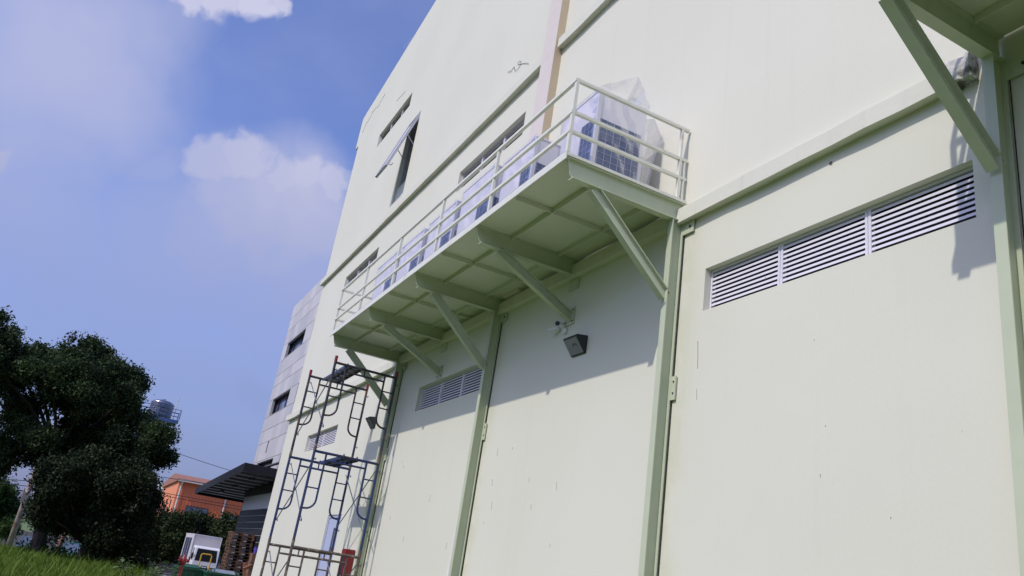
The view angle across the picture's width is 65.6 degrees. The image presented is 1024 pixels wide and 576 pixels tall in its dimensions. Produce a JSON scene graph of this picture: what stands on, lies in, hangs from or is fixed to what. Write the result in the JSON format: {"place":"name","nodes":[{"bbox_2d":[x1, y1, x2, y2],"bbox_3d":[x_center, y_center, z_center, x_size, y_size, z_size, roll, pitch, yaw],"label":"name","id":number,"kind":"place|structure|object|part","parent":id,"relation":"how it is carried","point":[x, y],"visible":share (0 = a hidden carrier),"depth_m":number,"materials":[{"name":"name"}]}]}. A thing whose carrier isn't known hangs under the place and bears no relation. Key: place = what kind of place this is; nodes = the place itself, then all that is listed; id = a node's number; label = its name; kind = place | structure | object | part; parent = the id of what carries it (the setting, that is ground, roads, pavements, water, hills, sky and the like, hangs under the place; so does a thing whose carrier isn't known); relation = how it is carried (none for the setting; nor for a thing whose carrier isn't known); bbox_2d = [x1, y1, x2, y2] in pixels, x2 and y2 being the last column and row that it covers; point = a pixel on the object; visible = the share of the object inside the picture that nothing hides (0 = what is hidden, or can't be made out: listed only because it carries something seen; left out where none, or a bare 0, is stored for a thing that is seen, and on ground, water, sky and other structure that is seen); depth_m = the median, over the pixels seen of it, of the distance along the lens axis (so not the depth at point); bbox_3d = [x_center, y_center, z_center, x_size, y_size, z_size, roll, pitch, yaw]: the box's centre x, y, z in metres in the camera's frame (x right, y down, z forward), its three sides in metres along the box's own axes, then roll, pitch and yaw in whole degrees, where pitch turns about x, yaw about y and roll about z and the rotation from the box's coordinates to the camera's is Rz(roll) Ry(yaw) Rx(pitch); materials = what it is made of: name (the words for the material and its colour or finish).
{"place":"outdoors","nodes":[
{"label":"outdoors","id":0,"kind":"place"},
{"bbox_2d":[15,536,31,547],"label":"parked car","id":1,"kind":"object","parent":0,"point":[24,539],"visible":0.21,"depth_m":57.19,"materials":[{"name":"white metal"}]},
{"bbox_2d":[20,517,68,536],"bbox_3d":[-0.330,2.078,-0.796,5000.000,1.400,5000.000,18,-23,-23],"label":"ground","id":2,"kind":"structure","parent":0,"point":[24,526],"depth_m":221.93,"materials":[{"name":"green plant"}]},
{"bbox_2d":[0,477,27,541],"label":"bushy tree","id":3,"kind":"object","parent":2,"relation":"on","point":[9,508],"visible":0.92,"depth_m":54.21,"materials":[{"name":"green plant"}]},
{"bbox_2d":[5,464,36,545],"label":"utility pole","id":4,"kind":"object","parent":2,"relation":"on","point":[14,529],"visible":0.53,"depth_m":49.40,"materials":[{"name":"concrete"}]},
{"bbox_2d":[161,492,239,506],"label":"power line","id":5,"kind":"object","parent":4,"relation":"attached to","point":[201,499],"visible":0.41,"depth_m":57.97,"materials":[{"name":"black metal"}]},
{"bbox_2d":[162,495,240,509],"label":"power line","id":6,"kind":"object","parent":4,"relation":"attached to","point":[201,502],"visible":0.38,"depth_m":57.91,"materials":[{"name":"black metal"}]},
{"bbox_2d":[15,532,76,555],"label":"bush","id":7,"kind":"object","parent":2,"relation":"on","point":[55,547],"visible":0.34,"depth_m":40.72,"materials":[{"name":"green plant"}]},
{"bbox_2d":[56,533,65,545],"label":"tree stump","id":8,"kind":"object","parent":2,"relation":"on","point":[60,541],"visible":0.08,"depth_m":43.48,"materials":[{"name":"wood"}]},
{"bbox_2d":[63,541,81,554],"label":"parked car","id":9,"kind":"object","parent":2,"relation":"on","point":[76,544],"visible":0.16,"depth_m":56.88,"materials":[{"name":"white metal"}]},
{"bbox_2d":[0,305,182,551],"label":"tree","id":10,"kind":"object","parent":2,"relation":"on","point":[97,385],"visible":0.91,"depth_m":40.16,"materials":[{"name":"green plant"}]},
{"bbox_2d":[20,439,170,563],"bbox_3d":[-19.756,10.425,37.724,6.629,6.290,5.089,16,-22,-19],"label":"shade tree","id":11,"kind":"object","parent":2,"relation":"on","point":[87,497],"visible":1,"depth_m":36.85,"materials":[{"name":"green plant"}]},
{"bbox_2d":[70,542,140,563],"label":"bush","id":12,"kind":"object","parent":2,"relation":"on","point":[71,551],"depth_m":42.20,"materials":[{"name":"green plant"}]},
{"bbox_2d":[0,531,220,573],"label":"boundary wall","id":13,"kind":"structure","parent":2,"relation":"on","point":[30,534],"depth_m":67.03,"materials":[{"name":"concrete"}]},
{"bbox_2d":[90,553,155,569],"bbox_3d":[-19.180,13.550,39.416,3.112,2.157,2.531,18,-23,-23],"label":"bush","id":14,"kind":"object","parent":2,"relation":"on","point":[144,562],"visible":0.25,"depth_m":39.41,"materials":[{"name":"green plant"}]},
{"bbox_2d":[113,556,183,575],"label":"leafy shrub","id":15,"kind":"object","parent":2,"relation":"on","point":[150,570],"visible":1,"depth_m":18.45,"materials":[{"name":"green plant"}]},
{"bbox_2d":[137,506,174,569],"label":"hedge tree","id":16,"kind":"object","parent":2,"relation":"on","point":[154,553],"visible":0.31,"depth_m":66.52,"materials":[{"name":"green plant"}]},
{"bbox_2d":[142,397,181,468],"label":"water tower","id":17,"kind":"structure","parent":2,"relation":"on","point":[163,409],"depth_m":72.35,"materials":[{"name":"silver metal"}]},
{"bbox_2d":[178,554,189,575],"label":"fire hydrant","id":18,"kind":"object","parent":2,"relation":"on","point":[183,560],"visible":0.97,"depth_m":21.07,"materials":[{"name":"red metal"}]},
{"bbox_2d":[155,507,216,565],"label":"hedge tree","id":19,"kind":"object","parent":2,"relation":"on","point":[180,525],"visible":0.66,"depth_m":66.50,"materials":[{"name":"green plant"}]},
{"bbox_2d":[157,473,242,519],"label":"factory building","id":20,"kind":"structure","parent":2,"relation":"on","point":[181,487],"depth_m":88.53,"materials":[{"name":"orange"}]},
{"bbox_2d":[184,505,207,512],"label":"window","id":21,"kind":"structure","parent":20,"relation":"in","point":[203,509],"depth_m":87.74,"materials":[{"name":"grey glass"}]},
{"bbox_2d":[202,510,238,568],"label":"hedge tree","id":22,"kind":"object","parent":2,"relation":"on","point":[223,525],"visible":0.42,"depth_m":67.40,"materials":[{"name":"green plant"}]},
{"bbox_2d":[195,275,325,573],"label":"office building","id":23,"kind":"structure","parent":2,"relation":"on","point":[249,486],"depth_m":38.83,"materials":[{"name":"grey concrete"}]},
{"bbox_2d":[259,459,272,467],"bbox_3d":[-11.934,8.814,38.503,0.270,0.895,4.144,18,-23,-23],"label":"window","id":24,"kind":"structure","parent":23,"relation":"in","point":[270,461],"depth_m":39.06,"materials":[{"name":"black glass"}]},
{"bbox_2d":[272,391,289,413],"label":"window","id":25,"kind":"structure","parent":23,"relation":"in","point":[280,403],"depth_m":40.61,"materials":[{"name":"grey glass"}]},
{"bbox_2d":[287,332,304,355],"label":"window","id":26,"kind":"structure","parent":23,"relation":"in","point":[295,344],"depth_m":41.67,"materials":[{"name":"black glass"}]},
{"bbox_2d":[260,355,398,575],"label":"scaffold tower","id":27,"kind":"structure","parent":2,"relation":"on","point":[301,507],"depth_m":15.38,"materials":[{"name":"metal"}]},
{"bbox_2d":[318,454,357,466],"bbox_3d":[-3.433,3.401,15.643,0.340,0.093,1.819,18,-23,-23],"label":"scaffold plank","id":28,"kind":"object","parent":27,"relation":"attached to","point":[341,460],"visible":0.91,"depth_m":15.47,"materials":[{"name":"blue paint"}]},
{"bbox_2d":[322,363,360,384],"bbox_3d":[-3.461,1.749,16.119,0.330,0.093,1.819,18,-23,-23],"label":"scaffold plank","id":29,"kind":"object","parent":27,"relation":"attached to","point":[339,373],"visible":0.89,"depth_m":16.02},
{"bbox_2d":[330,77,694,575],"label":"steel platform","id":30,"kind":"structure","parent":2,"relation":"on","point":[564,212],"depth_m":10.32,"materials":[{"name":"beige paint"}]},
{"bbox_2d":[372,252,401,299],"bbox_3d":[-2.275,0.209,15.913,0.844,1.571,1.304,18,-23,-23],"label":"air conditioner","id":31,"kind":"object","parent":30,"relation":"on","point":[385,285],"visible":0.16,"depth_m":15.84,"materials":[{"name":"metal"}]},
{"bbox_2d":[395,228,428,281],"bbox_3d":[-1.616,-0.153,14.697,0.844,1.571,1.304,18,-23,-23],"label":"air conditioner","id":32,"kind":"object","parent":30,"relation":"on","point":[410,265],"visible":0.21,"depth_m":14.53,"materials":[{"name":"metal"}]},
{"bbox_2d":[423,200,461,259],"bbox_3d":[-0.949,-0.519,13.463,0.844,1.571,1.304,18,-23,-23],"label":"air conditioner","id":33,"kind":"object","parent":30,"relation":"on","point":[450,234],"visible":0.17,"depth_m":13.23,"materials":[{"name":"metal"}]},
{"bbox_2d":[456,165,503,234],"bbox_3d":[-0.289,-0.907,12.264,0.843,1.631,1.288,18,-23,-23],"label":"air conditioner","id":34,"kind":"object","parent":30,"relation":"on","point":[473,216],"visible":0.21,"depth_m":12.15,"materials":[{"name":"metal"}]},
{"bbox_2d":[499,136,560,201],"bbox_3d":[0.304,-1.212,11.037,0.754,1.501,1.057,18,-23,-23],"label":"air conditioner","id":35,"kind":"object","parent":30,"relation":"on","point":[539,164],"visible":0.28,"depth_m":10.82,"materials":[{"name":"metal"}]},
{"bbox_2d":[560,88,646,180],"bbox_3d":[1.199,-1.692,9.740,1.037,1.732,0.928,18,-23,-23],"label":"air conditioner","id":36,"kind":"object","parent":30,"relation":"on","point":[613,113],"visible":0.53,"depth_m":9.34,"materials":[{"name":"metal"}]},
{"bbox_2d":[251,0,1023,575],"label":"warehouse","id":37,"kind":"structure","parent":2,"relation":"on","point":[839,406],"depth_m":8.12,"materials":[{"name":"paint"}]},
{"bbox_2d":[316,515,341,575],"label":"door","id":38,"kind":"structure","parent":37,"relation":"in","point":[331,525],"depth_m":17.74,"materials":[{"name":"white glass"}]},
{"bbox_2d":[337,549,354,575],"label":"fire extinguisher cabinet","id":39,"kind":"object","parent":37,"relation":"attached to","point":[348,564],"visible":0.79,"depth_m":15.63,"materials":[{"name":"red metal"}]},
{"bbox_2d":[338,556,343,575],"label":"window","id":40,"kind":"structure","parent":39,"relation":"in","point":[342,558],"depth_m":15.67,"materials":[{"name":"glass"}]},
{"bbox_3d":[-3.393,5.640,15.604,0.011,0.970,0.290,18,-23,-23],"label":"door","id":41,"kind":"part","parent":39,"relation":"part of","materials":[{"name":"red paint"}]},
{"bbox_2d":[365,416,375,428],"bbox_3d":[-3.053,2.891,17.128,0.168,0.232,0.300,18,-23,-23],"label":"flood light","id":42,"kind":"object","parent":37,"relation":"attached to","point":[370,420],"visible":0.97,"depth_m":17.03,"materials":[{"name":"black metal"}]},
{"bbox_2d":[375,111,420,199],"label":"window","id":43,"kind":"structure","parent":37,"relation":"in","point":[414,123],"depth_m":21.90,"materials":[{"name":"grey glass"}]},
{"bbox_2d":[548,327,560,331],"bbox_3d":[0.575,0.562,10.741,0.174,0.082,0.085,-1,-23,24],"label":"security camera","id":44,"kind":"object","parent":37,"relation":"attached to","point":[554,329],"visible":1,"depth_m":10.71,"materials":[{"name":"white paint"}]},
{"bbox_2d":[555,321,565,325],"bbox_3d":[0.651,0.478,10.583,0.178,0.097,0.070,26,-27,-38],"label":"security camera","id":45,"kind":"object","parent":37,"relation":"attached to","point":[557,323],"visible":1,"depth_m":10.54,"materials":[{"name":"white paint"}]},
{"bbox_2d":[562,328,567,333],"bbox_3d":[0.699,0.571,10.552,0.045,0.084,0.084,18,-23,-23],"label":"junction box","id":46,"kind":"object","parent":37,"relation":"attached to","point":[564,330],"visible":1,"depth_m":10.53,"materials":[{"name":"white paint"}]},
{"bbox_2d":[563,334,587,356],"bbox_3d":[0.792,0.721,10.070,0.168,0.232,0.330,18,-23,-23],"label":"flood light","id":47,"kind":"object","parent":37,"relation":"attached to","point":[576,344],"visible":1,"depth_m":10.00,"materials":[{"name":"black metal"}]},
{"bbox_2d":[878,0,1023,575],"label":"steel platform","id":48,"kind":"structure","parent":2,"relation":"on","point":[979,28],"depth_m":5.35,"materials":[{"name":"beige paint"}]},
{"bbox_2d":[0,538,161,575],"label":"grass","id":49,"kind":"structure","parent":0,"point":[17,561],"depth_m":25.95,"materials":[{"name":"green plant"}]},
{"bbox_2d":[180,454,229,470],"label":"power line","id":50,"kind":"object","parent":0,"point":[202,461],"visible":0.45,"depth_m":68.59,"materials":[{"name":"black metal"}]},
{"bbox_2d":[0,0,435,506],"label":"sky","id":51,"kind":"structure","parent":0,"point":[175,175],"materials":[{"name":"blue"}]},
{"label":"concrete yard","id":52,"kind":"structure","parent":0,"visible":0},
{"bbox_2d":[172,562,207,575],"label":"wheeled bin","id":53,"kind":"object","parent":52,"relation":"on","point":[191,570],"visible":0.73,"depth_m":26.47,"materials":[{"name":"green plastic"}]},
{"bbox_2d":[180,533,222,570],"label":"box truck","id":54,"kind":"object","parent":52,"relation":"on","point":[195,547],"visible":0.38,"depth_m":51.07,"materials":[{"name":"white paint"}]},
{"bbox_2d":[198,553,212,568],"bbox_3d":[-11.547,10.607,29.461,0.430,1.483,0.724,18,-23,-23],"label":"hand trolley","id":55,"kind":"object","parent":52,"relation":"on","point":[210,559],"visible":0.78,"depth_m":29.36,"materials":[{"name":"yellow metal"}]},
{"bbox_2d":[203,568,242,575],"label":"wheeled bin","id":56,"kind":"object","parent":52,"relation":"on","point":[216,572],"visible":0.99,"depth_m":25.82,"materials":[{"name":"green plastic"}]},
{"bbox_2d":[243,562,245,575],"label":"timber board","id":57,"kind":"object","parent":52,"relation":"on","point":[244,571],"visible":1,"depth_m":24.25,"materials":[{"name":"brown wood"}]},
{"bbox_2d":[243,564,252,569],"bbox_3d":[-8.020,8.479,24.130,0.285,0.225,0.083,14,-21,-13],"label":"timber board","id":58,"kind":"object","parent":57,"relation":"on","point":[247,567],"visible":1,"depth_m":24.11,"materials":[{"name":"brown wood"}]},
{"bbox_2d":[246,553,255,575],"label":"wooden crate","id":59,"kind":"object","parent":52,"relation":"on","point":[252,557],"visible":0.53,"depth_m":32.76,"materials":[{"name":"brown wood"}]},
{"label":"wooden pallet","id":60,"kind":"object","parent":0,"visible":0},
{"bbox_2d":[219,566,242,571],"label":"wooden pallet","id":61,"kind":"object","parent":60,"relation":"on","point":[230,569],"visible":0.7,"depth_m":34.31,"materials":[{"name":"brown wood"}]},
{"bbox_2d":[221,563,242,568],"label":"wooden pallet","id":62,"kind":"object","parent":61,"relation":"on","point":[225,565],"visible":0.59,"depth_m":34.32,"materials":[{"name":"brown wood"}]},
{"bbox_2d":[221,559,247,565],"bbox_3d":[-12.103,12.003,34.699,0.970,0.130,1.100,18,-23,-23],"label":"wooden pallet","id":63,"kind":"object","parent":62,"relation":"on","point":[232,562],"visible":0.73,"depth_m":34.30,"materials":[{"name":"brown wood"}]},
{"bbox_2d":[222,556,248,562],"bbox_3d":[-12.077,11.883,34.753,0.970,0.130,1.100,18,-23,-23],"label":"wooden pallet","id":64,"kind":"object","parent":63,"relation":"on","point":[233,559],"visible":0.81,"depth_m":34.44,"materials":[{"name":"brown wood"}]},
{"bbox_2d":[223,553,248,559],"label":"wooden pallet","id":65,"kind":"object","parent":64,"relation":"on","point":[235,556],"visible":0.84,"depth_m":34.55,"materials":[{"name":"brown wood"}]},
{"bbox_2d":[225,550,249,556],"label":"wooden pallet","id":66,"kind":"object","parent":65,"relation":"on","point":[237,553],"visible":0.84,"depth_m":34.49,"materials":[{"name":"brown wood"}]},
{"bbox_2d":[225,547,251,553],"bbox_3d":[-12.024,11.518,34.910,0.970,0.130,1.100,18,-23,-23],"label":"wooden pallet","id":67,"kind":"object","parent":66,"relation":"on","point":[238,550],"visible":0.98,"depth_m":34.59,"materials":[{"name":"brown wood"}]},
{"bbox_2d":[225,544,251,550],"bbox_3d":[-12.018,11.395,34.964,0.970,0.130,1.100,18,-23,-23],"label":"wooden pallet","id":68,"kind":"object","parent":67,"relation":"on","point":[239,547],"visible":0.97,"depth_m":34.65,"materials":[{"name":"brown wood"}]},
{"bbox_2d":[226,540,252,546],"bbox_3d":[-12.001,11.245,34.942,0.970,0.130,1.100,18,-23,-23],"label":"wooden pallet","id":69,"kind":"object","parent":68,"relation":"on","point":[238,543],"visible":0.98,"depth_m":34.64,"materials":[{"name":"brown wood"}]},
{"bbox_2d":[227,537,253,543],"bbox_3d":[-11.987,11.133,35.019,0.970,0.130,1.100,18,-23,-23],"label":"wooden pallet","id":70,"kind":"object","parent":69,"relation":"on","point":[239,540],"visible":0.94,"depth_m":34.72,"materials":[{"name":"brown wood"}]},
{"bbox_2d":[228,534,254,540],"bbox_3d":[-11.941,11.001,35.035,0.970,0.130,1.100,18,-23,-23],"label":"wooden pallet","id":71,"kind":"object","parent":70,"relation":"on","point":[240,537],"visible":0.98,"depth_m":34.74,"materials":[{"name":"brown wood"}]},
{"bbox_2d":[228,531,254,537],"bbox_3d":[-11.953,10.885,35.113,0.970,0.130,1.100,18,-23,-23],"label":"wooden pallet","id":72,"kind":"object","parent":71,"relation":"on","point":[242,534],"visible":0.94,"depth_m":34.80,"materials":[{"name":"brown wood"}]}
]}

